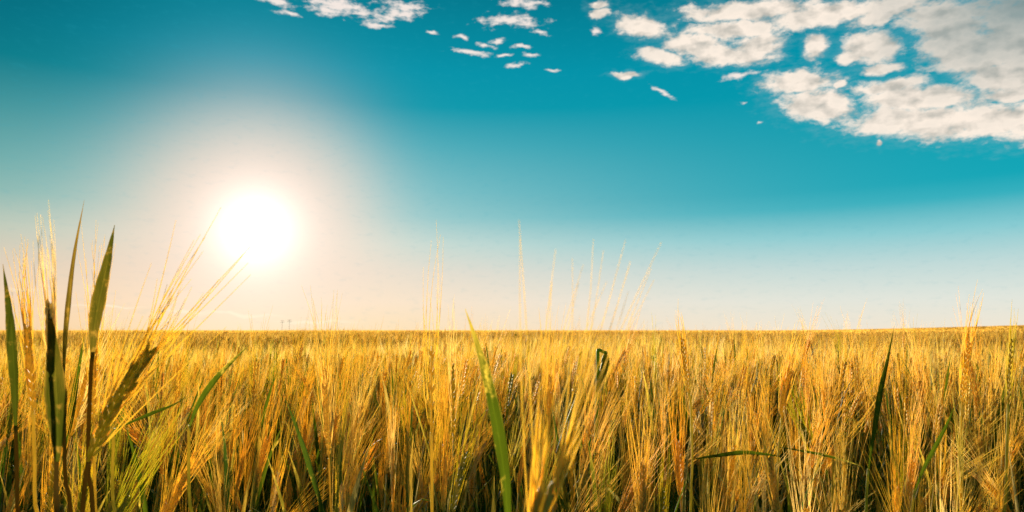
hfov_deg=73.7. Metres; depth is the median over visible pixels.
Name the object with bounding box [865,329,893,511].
blade
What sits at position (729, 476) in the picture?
barley stalk
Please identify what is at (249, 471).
barley stalk
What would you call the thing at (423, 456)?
barley stalk
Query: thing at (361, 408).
barley stalk
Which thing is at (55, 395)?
barley stalk
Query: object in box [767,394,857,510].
barley stalk
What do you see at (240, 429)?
barley stalk
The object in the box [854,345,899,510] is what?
barley stalk
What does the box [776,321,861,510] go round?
barley stalk
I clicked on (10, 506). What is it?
barley stalk
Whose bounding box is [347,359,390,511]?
barley stalk
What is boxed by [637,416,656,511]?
barley stalk
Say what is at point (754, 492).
barley stalk
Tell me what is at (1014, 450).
barley stalk
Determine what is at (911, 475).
barley stalk
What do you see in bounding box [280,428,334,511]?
barley stalk
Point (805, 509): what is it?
barley stalk
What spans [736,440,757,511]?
barley stalk
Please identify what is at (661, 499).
barley stalk
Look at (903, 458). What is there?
barley stalk
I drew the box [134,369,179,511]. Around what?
barley stalk
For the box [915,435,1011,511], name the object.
barley stalk
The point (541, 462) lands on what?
barley stalk
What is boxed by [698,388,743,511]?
barley stalk
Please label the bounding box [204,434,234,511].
barley stalk
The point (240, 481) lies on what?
barley stalk
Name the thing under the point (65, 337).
barley stalk
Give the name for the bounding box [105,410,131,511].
barley stalk
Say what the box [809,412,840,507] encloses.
barley stalk
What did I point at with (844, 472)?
barley stalk
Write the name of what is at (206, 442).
barley stalk
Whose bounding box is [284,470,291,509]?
barley stalk
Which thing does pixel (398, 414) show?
barley stalk
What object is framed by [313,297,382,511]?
barley stalk
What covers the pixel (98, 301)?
blade of grass
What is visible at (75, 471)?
barley stalk
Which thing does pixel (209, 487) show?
barley stalk
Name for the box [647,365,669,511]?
barley stalk
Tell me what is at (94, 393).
barley stalk
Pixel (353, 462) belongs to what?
barley stalk
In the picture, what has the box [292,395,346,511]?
barley stalk
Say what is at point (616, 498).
barley stalk
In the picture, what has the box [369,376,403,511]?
barley stalk
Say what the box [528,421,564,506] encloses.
barley stalk
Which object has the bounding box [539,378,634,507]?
barley stalk
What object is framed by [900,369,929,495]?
barley stalk
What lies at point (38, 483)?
barley stalk
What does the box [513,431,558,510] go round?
barley stalk
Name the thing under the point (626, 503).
barley stalk
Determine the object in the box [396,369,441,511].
barley stalk
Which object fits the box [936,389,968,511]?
barley stalk
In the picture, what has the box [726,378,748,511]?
barley stalk
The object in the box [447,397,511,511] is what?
barley stalk
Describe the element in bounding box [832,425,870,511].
barley stalk
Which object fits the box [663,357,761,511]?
barley stalk
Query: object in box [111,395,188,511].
barley stalk
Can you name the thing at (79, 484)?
barley stalk
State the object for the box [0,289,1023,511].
barley
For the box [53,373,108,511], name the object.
barley stalk
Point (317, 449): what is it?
barley stalk
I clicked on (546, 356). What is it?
barley stalk
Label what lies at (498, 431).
blade of grass
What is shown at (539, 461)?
barley stalk
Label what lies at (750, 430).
barley stalk
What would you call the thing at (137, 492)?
barley stalk
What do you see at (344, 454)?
barley stalk
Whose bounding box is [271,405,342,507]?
barley stalk
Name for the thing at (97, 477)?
barley stalk
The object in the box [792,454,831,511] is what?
barley stalk
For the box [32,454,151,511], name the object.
barley stalk
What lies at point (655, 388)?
barley stalk
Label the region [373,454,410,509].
barley stalk
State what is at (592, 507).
barley stalk
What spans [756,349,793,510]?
barley stalk
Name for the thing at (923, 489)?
barley stalk
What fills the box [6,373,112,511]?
barley stalk
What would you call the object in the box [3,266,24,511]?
blade of grass
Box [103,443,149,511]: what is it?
barley stalk
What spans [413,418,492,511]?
barley stalk
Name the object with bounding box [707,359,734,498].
barley stalk
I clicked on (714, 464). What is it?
barley stalk
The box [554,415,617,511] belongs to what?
barley stalk
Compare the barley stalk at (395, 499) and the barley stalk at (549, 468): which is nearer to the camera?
the barley stalk at (395, 499)
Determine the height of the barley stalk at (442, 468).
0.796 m
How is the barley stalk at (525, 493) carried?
on the ground
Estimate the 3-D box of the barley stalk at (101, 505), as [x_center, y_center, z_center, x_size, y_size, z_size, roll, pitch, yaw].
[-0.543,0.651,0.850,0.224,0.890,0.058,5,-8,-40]
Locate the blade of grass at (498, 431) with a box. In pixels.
[465,309,510,511]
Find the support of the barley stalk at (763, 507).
on the ground
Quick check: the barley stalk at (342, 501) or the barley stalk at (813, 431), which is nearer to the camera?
the barley stalk at (342, 501)
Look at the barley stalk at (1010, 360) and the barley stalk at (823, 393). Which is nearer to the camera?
the barley stalk at (1010, 360)
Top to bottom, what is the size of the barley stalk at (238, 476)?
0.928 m
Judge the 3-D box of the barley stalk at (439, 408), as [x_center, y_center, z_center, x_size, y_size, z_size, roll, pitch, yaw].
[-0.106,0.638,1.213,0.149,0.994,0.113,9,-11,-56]
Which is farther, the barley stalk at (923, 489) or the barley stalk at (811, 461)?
the barley stalk at (923, 489)
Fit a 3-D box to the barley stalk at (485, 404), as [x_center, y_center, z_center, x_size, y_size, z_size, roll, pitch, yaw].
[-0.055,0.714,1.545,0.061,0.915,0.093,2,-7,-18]
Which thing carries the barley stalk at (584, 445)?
on the ground
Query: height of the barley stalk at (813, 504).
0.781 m
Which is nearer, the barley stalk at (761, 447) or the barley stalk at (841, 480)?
the barley stalk at (841, 480)
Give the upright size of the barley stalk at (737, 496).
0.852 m
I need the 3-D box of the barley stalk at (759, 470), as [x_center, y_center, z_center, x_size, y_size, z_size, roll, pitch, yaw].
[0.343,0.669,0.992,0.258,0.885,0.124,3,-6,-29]
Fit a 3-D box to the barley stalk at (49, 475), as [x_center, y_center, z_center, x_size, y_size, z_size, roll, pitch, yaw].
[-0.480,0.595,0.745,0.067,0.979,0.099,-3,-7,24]
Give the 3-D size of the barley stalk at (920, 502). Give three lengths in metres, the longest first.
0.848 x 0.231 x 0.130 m
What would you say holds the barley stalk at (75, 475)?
on the ground
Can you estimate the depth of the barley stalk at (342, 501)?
0.89 m
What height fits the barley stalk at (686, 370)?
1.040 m
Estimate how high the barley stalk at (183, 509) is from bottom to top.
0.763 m
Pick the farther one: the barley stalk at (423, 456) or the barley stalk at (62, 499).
the barley stalk at (423, 456)
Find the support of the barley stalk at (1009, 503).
on the ground
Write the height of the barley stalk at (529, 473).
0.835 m
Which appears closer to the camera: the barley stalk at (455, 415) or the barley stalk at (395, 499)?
the barley stalk at (395, 499)
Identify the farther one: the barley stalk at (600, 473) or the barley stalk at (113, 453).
the barley stalk at (600, 473)
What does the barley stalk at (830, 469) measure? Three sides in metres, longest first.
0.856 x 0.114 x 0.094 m
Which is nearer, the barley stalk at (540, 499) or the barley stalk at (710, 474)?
the barley stalk at (540, 499)
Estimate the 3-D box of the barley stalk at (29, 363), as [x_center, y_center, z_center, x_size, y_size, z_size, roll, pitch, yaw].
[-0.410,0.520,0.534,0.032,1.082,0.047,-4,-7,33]
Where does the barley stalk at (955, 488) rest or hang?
on the ground
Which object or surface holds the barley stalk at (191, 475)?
on the ground
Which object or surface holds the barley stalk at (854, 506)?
on the ground
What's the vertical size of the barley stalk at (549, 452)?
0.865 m
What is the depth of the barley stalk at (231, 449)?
1.22 m
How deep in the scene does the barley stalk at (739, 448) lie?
1.38 m
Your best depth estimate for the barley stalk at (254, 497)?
1.07 m
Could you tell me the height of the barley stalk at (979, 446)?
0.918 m
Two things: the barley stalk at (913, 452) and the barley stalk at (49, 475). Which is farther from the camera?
the barley stalk at (913, 452)
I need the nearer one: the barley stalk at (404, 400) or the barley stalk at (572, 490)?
the barley stalk at (572, 490)
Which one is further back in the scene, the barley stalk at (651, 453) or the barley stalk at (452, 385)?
the barley stalk at (651, 453)
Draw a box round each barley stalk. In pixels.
[0,345,42,511]
[0,388,45,450]
[0,407,68,511]
[3,422,43,511]
[4,237,44,511]
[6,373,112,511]
[8,393,108,503]
[15,420,42,511]
[24,394,47,511]
[25,435,62,511]
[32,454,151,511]
[33,200,66,511]
[37,390,66,511]
[41,353,89,511]
[49,441,105,504]
[51,300,121,511]
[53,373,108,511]
[62,203,83,511]
[62,336,110,493]
[67,386,102,475]
[67,433,99,511]
[67,437,75,470]
[69,372,237,511]
[73,413,178,511]
[73,447,101,510]
[76,226,115,511]
[80,208,252,511]
[88,389,181,511]
[89,421,128,500]
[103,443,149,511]
[104,310,138,510]
[104,382,184,511]
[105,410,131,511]
[109,397,175,511]
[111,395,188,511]
[112,379,198,511]
[124,387,241,511]
[129,416,181,511]
[133,378,266,509]
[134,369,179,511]
[152,450,183,511]
[153,404,254,511]
[155,389,196,506]
[158,437,184,511]
[159,375,209,511]
[172,417,262,511]
[175,444,213,511]
[179,414,219,511]
[179,477,215,511]
[187,345,248,511]
[191,432,244,511]
[193,436,269,511]
[194,370,213,497]
[195,390,275,511]
[198,433,246,510]
[199,391,234,511]
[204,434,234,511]
[211,386,262,509]
[223,378,247,507]
[233,440,249,511]
[237,410,273,511]
[243,405,261,510]
[247,285,344,511]
[248,364,289,511]
[262,393,304,511]
[265,345,369,511]
[266,461,358,511]
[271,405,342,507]
[278,407,304,510]
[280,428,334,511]
[281,373,316,511]
[282,354,322,511]
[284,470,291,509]
[288,348,369,511]
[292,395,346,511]
[299,389,390,511]
[299,393,390,511]
[300,362,334,503]
[311,439,335,506]
[312,374,345,511]
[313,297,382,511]
[316,316,375,480]
[323,408,383,506]
[328,405,402,510]
[331,402,371,511]
[331,425,358,511]
[332,398,363,511]
[338,358,409,470]
[342,373,433,492]
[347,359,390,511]
[351,398,366,487]
[357,363,412,511]
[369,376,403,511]
[370,381,449,511]
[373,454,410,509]
[377,434,389,511]
[382,432,445,511]
[383,425,449,511]
[384,385,438,511]
[386,382,429,511]
[386,480,403,511]
[389,303,481,510]
[394,433,433,511]
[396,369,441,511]
[402,418,452,511]
[412,384,475,511]
[413,346,464,511]
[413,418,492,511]
[414,355,486,506]
[417,435,476,506]
[423,225,442,511]
[425,335,492,511]
[427,417,481,511]
[429,368,497,511]
[429,378,457,511]
[433,381,455,511]
[440,404,465,511]
[441,360,494,489]
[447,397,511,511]
[449,351,465,505]
[465,423,482,511]
[471,375,524,511]
[475,378,496,511]
[475,407,555,509]
[486,321,603,511]
[490,388,538,511]
[490,401,600,511]
[491,388,536,511]
[508,388,545,511]
[509,416,552,511]
[509,426,524,490]
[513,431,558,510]
[517,469,541,511]
[519,226,660,511]
[520,414,548,511]
[522,415,574,511]
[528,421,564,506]
[530,435,546,489]
[538,307,604,511]
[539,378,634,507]
[542,392,633,509]
[544,328,578,485]
[546,409,619,511]
[549,394,586,496]
[550,379,569,468]
[552,454,558,511]
[554,364,612,511]
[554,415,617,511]
[556,381,636,511]
[557,357,632,511]
[568,441,640,511]
[579,419,610,511]
[586,428,681,511]
[592,443,606,511]
[593,348,609,495]
[597,400,646,507]
[597,410,655,511]
[597,448,617,511]
[598,412,657,510]
[599,391,610,501]
[599,475,622,511]
[601,418,725,511]
[609,367,638,511]
[617,432,655,510]
[618,413,645,511]
[621,363,687,511]
[626,443,661,511]
[635,420,660,502]
[636,426,672,511]
[636,445,651,511]
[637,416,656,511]
[643,313,717,511]
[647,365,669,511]
[656,371,679,511]
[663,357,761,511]
[666,453,687,511]
[673,399,725,511]
[675,310,781,511]
[686,404,798,511]
[686,425,729,511]
[692,406,728,511]
[697,395,758,511]
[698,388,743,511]
[698,431,721,511]
[706,423,814,511]
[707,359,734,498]
[711,445,735,511]
[712,419,756,511]
[716,399,785,511]
[719,439,737,511]
[725,420,784,511]
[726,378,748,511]
[728,339,772,511]
[734,423,743,484]
[734,443,769,511]
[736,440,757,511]
[741,400,775,511]
[744,369,831,511]
[747,377,862,511]
[751,458,769,511]
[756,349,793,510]
[763,371,853,511]
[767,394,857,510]
[773,349,836,511]
[775,351,836,508]
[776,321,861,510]
[779,437,830,511]
[782,397,827,511]
[786,386,877,511]
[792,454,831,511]
[796,383,834,511]
[804,464,836,511]
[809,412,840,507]
[811,329,834,511]
[811,441,878,511]
[814,413,839,510]
[823,493,871,511]
[827,443,946,511]
[832,418,853,510]
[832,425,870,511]
[834,415,848,511]
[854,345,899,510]
[860,437,910,511]
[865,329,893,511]
[871,394,924,508]
[877,398,910,511]
[878,417,912,511]
[885,409,907,508]
[889,385,930,511]
[889,397,1013,510]
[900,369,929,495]
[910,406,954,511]
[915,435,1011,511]
[915,438,1023,511]
[917,464,929,511]
[918,454,946,511]
[921,439,987,511]
[928,391,1012,511]
[928,446,966,511]
[930,456,1021,511]
[931,414,947,511]
[931,449,970,511]
[934,424,1019,511]
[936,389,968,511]
[943,423,965,510]
[955,284,983,511]
[958,380,1000,511]
[976,430,1011,511]
[980,372,1023,511]
[990,397,1023,511]
[994,432,1018,511]
[995,438,1018,510]
[1003,305,1017,511]
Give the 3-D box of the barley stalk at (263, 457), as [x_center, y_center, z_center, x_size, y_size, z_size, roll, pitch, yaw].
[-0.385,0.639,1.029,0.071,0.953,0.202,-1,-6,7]
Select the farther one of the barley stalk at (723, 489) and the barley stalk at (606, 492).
the barley stalk at (723, 489)
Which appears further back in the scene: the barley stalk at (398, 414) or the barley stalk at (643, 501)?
the barley stalk at (398, 414)
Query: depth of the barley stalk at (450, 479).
1.12 m
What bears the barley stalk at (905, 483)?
on the ground
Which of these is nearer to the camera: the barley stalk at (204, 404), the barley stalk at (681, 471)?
the barley stalk at (681, 471)
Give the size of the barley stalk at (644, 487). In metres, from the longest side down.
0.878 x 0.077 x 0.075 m
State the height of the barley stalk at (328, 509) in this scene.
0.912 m
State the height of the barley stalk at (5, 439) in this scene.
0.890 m
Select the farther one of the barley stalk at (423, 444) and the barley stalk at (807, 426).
the barley stalk at (423, 444)
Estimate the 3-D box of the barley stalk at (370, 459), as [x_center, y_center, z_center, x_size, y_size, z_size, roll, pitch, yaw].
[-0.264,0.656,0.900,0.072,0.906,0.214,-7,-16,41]
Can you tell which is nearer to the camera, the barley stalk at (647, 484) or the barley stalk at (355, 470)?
the barley stalk at (647, 484)
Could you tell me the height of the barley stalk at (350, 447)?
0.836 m
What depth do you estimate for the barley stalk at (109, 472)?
0.97 m
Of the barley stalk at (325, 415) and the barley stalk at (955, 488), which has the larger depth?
the barley stalk at (955, 488)
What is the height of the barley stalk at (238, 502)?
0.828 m
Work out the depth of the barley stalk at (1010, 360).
0.80 m
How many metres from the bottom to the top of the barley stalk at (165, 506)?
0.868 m
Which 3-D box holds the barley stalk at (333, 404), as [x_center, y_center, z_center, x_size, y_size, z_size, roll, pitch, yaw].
[-0.279,0.614,1.123,0.110,1.023,0.258,1,-6,-13]
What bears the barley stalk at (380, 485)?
on the ground
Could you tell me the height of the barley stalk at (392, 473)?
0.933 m
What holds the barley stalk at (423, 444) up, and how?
on the ground
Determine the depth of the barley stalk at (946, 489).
0.74 m
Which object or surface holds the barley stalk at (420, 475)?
on the ground
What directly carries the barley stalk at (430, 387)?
on the ground
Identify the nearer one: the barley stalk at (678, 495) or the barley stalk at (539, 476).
the barley stalk at (539, 476)
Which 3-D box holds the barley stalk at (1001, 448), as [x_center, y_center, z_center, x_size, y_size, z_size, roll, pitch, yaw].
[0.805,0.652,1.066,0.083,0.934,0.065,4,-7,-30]
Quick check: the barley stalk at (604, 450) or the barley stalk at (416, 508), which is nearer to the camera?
the barley stalk at (416, 508)
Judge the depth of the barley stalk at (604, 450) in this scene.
1.47 m
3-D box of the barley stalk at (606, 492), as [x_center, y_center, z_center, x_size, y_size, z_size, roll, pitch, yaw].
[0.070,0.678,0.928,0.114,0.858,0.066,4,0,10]
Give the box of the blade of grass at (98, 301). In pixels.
[86,225,114,511]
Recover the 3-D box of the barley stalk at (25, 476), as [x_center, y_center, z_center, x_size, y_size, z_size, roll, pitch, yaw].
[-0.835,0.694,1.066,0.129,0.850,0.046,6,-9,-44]
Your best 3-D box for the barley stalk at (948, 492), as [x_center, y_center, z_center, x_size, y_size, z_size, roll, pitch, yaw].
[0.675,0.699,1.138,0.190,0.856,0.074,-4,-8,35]
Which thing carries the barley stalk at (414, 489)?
on the ground
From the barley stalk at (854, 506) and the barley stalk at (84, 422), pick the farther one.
the barley stalk at (84, 422)
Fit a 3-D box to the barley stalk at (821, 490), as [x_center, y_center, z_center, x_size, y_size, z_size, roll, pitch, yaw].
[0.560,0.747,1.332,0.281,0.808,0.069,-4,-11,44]
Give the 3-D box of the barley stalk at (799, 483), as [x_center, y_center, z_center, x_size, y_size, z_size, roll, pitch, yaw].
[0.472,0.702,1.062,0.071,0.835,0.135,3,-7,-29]
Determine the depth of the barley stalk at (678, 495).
1.43 m
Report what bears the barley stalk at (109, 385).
on the ground
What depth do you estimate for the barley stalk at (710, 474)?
1.31 m
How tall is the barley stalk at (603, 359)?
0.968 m
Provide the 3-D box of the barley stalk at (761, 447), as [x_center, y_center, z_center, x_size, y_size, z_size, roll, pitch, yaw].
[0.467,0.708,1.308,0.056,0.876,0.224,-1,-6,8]
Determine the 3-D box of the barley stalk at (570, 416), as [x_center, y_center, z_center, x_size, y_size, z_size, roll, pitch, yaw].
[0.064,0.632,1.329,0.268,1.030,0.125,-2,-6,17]
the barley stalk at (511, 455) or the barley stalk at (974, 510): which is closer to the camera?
the barley stalk at (974, 510)
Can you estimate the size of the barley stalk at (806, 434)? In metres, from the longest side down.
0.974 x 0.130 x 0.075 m
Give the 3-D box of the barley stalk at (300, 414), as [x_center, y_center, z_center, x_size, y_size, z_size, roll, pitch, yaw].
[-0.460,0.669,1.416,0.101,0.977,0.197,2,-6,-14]
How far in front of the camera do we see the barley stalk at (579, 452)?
1.59 m
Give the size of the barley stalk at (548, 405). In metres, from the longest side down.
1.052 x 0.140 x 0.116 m
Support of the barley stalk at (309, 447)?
on the ground
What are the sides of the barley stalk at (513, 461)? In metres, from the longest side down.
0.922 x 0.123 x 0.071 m
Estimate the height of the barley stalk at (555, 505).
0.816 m
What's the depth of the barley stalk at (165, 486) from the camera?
1.18 m
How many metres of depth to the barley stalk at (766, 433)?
1.21 m
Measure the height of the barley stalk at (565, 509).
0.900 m
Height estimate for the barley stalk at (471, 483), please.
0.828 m
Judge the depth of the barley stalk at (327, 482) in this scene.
1.42 m
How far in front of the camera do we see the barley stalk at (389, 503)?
1.18 m
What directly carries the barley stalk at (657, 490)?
on the ground
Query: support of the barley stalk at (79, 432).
on the ground
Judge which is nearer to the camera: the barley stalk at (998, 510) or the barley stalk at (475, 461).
the barley stalk at (998, 510)
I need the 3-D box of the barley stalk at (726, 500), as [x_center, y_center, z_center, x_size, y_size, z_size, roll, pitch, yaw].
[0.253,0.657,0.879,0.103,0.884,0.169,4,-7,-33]
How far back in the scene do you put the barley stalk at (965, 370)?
0.92 m
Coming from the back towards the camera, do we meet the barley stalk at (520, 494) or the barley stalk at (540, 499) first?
the barley stalk at (520, 494)
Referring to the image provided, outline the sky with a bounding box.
[0,0,1023,329]
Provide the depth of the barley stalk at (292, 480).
1.25 m
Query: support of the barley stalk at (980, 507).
on the ground
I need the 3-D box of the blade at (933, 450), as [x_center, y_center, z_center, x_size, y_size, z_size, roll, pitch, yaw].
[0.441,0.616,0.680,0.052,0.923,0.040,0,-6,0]
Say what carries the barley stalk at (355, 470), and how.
on the ground
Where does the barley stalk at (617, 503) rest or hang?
on the ground
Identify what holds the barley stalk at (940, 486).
on the ground
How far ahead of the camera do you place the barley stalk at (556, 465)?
1.40 m
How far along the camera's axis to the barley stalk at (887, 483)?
1.37 m
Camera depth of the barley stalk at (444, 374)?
1.42 m
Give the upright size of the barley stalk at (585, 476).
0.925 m
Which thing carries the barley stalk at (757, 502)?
on the ground
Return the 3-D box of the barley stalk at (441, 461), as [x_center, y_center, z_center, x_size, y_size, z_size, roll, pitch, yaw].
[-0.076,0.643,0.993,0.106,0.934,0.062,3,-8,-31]
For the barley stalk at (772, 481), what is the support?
on the ground
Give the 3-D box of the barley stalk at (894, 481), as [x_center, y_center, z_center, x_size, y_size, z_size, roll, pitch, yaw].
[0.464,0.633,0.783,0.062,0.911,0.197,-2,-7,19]
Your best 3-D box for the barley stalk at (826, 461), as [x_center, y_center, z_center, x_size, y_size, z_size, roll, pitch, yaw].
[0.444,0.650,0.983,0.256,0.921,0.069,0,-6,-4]
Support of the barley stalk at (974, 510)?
on the ground
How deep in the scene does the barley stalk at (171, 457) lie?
1.14 m
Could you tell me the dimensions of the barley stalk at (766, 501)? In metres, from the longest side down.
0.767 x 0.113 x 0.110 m
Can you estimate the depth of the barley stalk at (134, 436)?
1.01 m
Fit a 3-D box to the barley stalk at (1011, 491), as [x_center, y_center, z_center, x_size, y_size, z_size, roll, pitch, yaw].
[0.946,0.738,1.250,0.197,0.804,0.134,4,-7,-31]
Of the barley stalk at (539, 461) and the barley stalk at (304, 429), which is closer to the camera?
the barley stalk at (304, 429)
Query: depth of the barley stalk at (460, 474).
0.85 m
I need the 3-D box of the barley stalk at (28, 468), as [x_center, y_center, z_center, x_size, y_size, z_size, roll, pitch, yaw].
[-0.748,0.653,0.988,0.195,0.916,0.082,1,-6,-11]
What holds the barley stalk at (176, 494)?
on the ground
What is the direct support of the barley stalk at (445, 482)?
on the ground
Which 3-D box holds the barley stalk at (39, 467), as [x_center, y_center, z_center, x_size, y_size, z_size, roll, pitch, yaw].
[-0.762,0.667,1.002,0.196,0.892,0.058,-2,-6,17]
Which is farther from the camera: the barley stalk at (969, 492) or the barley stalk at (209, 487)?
the barley stalk at (969, 492)
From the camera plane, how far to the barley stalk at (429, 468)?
1.25 m
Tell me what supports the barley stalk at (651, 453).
on the ground
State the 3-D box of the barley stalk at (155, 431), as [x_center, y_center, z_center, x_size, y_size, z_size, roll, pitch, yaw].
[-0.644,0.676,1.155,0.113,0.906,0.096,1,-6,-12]
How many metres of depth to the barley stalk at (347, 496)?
0.83 m
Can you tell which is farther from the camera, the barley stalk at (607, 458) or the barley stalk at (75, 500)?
the barley stalk at (607, 458)
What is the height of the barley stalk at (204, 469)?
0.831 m
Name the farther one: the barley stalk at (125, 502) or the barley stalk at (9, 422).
the barley stalk at (9, 422)
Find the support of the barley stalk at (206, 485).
on the ground
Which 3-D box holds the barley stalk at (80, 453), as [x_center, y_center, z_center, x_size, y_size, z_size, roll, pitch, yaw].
[-0.799,0.691,1.210,0.196,0.892,0.052,4,-7,-40]
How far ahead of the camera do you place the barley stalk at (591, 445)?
1.38 m
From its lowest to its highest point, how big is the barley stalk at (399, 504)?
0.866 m
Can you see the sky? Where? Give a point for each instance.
(778, 155)
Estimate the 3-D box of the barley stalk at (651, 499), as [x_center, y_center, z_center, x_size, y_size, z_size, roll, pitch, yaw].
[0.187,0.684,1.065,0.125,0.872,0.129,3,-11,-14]
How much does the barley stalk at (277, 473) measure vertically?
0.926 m
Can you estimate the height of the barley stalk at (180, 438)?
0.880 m
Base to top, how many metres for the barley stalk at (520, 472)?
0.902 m
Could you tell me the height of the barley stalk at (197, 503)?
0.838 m
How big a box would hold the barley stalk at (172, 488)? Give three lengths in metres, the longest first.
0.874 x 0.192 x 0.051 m
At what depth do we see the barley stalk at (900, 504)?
0.73 m
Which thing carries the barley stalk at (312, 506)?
on the ground
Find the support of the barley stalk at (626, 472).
on the ground
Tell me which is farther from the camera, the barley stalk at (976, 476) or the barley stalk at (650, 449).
the barley stalk at (650, 449)
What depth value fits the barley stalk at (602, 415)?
1.26 m
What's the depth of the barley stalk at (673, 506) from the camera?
1.47 m
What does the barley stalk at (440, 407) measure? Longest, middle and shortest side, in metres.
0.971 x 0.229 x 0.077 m
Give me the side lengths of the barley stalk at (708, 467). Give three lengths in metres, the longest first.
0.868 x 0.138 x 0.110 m
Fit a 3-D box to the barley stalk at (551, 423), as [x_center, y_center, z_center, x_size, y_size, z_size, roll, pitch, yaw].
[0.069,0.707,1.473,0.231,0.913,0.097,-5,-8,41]
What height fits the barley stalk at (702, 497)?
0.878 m
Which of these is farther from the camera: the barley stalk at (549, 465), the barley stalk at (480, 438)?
the barley stalk at (480, 438)
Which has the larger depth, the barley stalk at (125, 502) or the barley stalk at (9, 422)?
the barley stalk at (9, 422)
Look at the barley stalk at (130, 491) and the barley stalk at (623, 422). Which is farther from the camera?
the barley stalk at (623, 422)
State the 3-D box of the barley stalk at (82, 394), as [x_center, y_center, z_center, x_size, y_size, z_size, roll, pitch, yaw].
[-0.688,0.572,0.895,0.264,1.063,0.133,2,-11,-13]
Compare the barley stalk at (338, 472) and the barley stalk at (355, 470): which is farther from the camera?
the barley stalk at (355, 470)
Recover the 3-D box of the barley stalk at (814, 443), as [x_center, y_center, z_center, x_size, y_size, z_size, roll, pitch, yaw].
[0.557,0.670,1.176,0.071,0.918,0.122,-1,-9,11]
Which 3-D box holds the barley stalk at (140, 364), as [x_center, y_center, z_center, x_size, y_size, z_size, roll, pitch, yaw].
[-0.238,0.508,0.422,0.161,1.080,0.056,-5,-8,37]
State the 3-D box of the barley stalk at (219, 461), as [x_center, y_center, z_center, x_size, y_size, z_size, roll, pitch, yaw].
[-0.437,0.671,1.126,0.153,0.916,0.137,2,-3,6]
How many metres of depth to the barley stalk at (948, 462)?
1.23 m
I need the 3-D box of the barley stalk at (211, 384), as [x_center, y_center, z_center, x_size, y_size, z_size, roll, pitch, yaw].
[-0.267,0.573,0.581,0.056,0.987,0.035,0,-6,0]
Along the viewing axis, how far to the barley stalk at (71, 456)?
0.98 m
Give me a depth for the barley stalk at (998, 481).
0.97 m
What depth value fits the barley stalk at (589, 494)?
1.05 m
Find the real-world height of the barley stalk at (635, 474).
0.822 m
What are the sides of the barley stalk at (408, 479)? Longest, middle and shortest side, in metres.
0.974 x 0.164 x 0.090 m
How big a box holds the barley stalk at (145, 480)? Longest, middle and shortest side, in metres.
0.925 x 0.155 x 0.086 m
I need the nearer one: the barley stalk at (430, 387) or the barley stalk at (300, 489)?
the barley stalk at (430, 387)

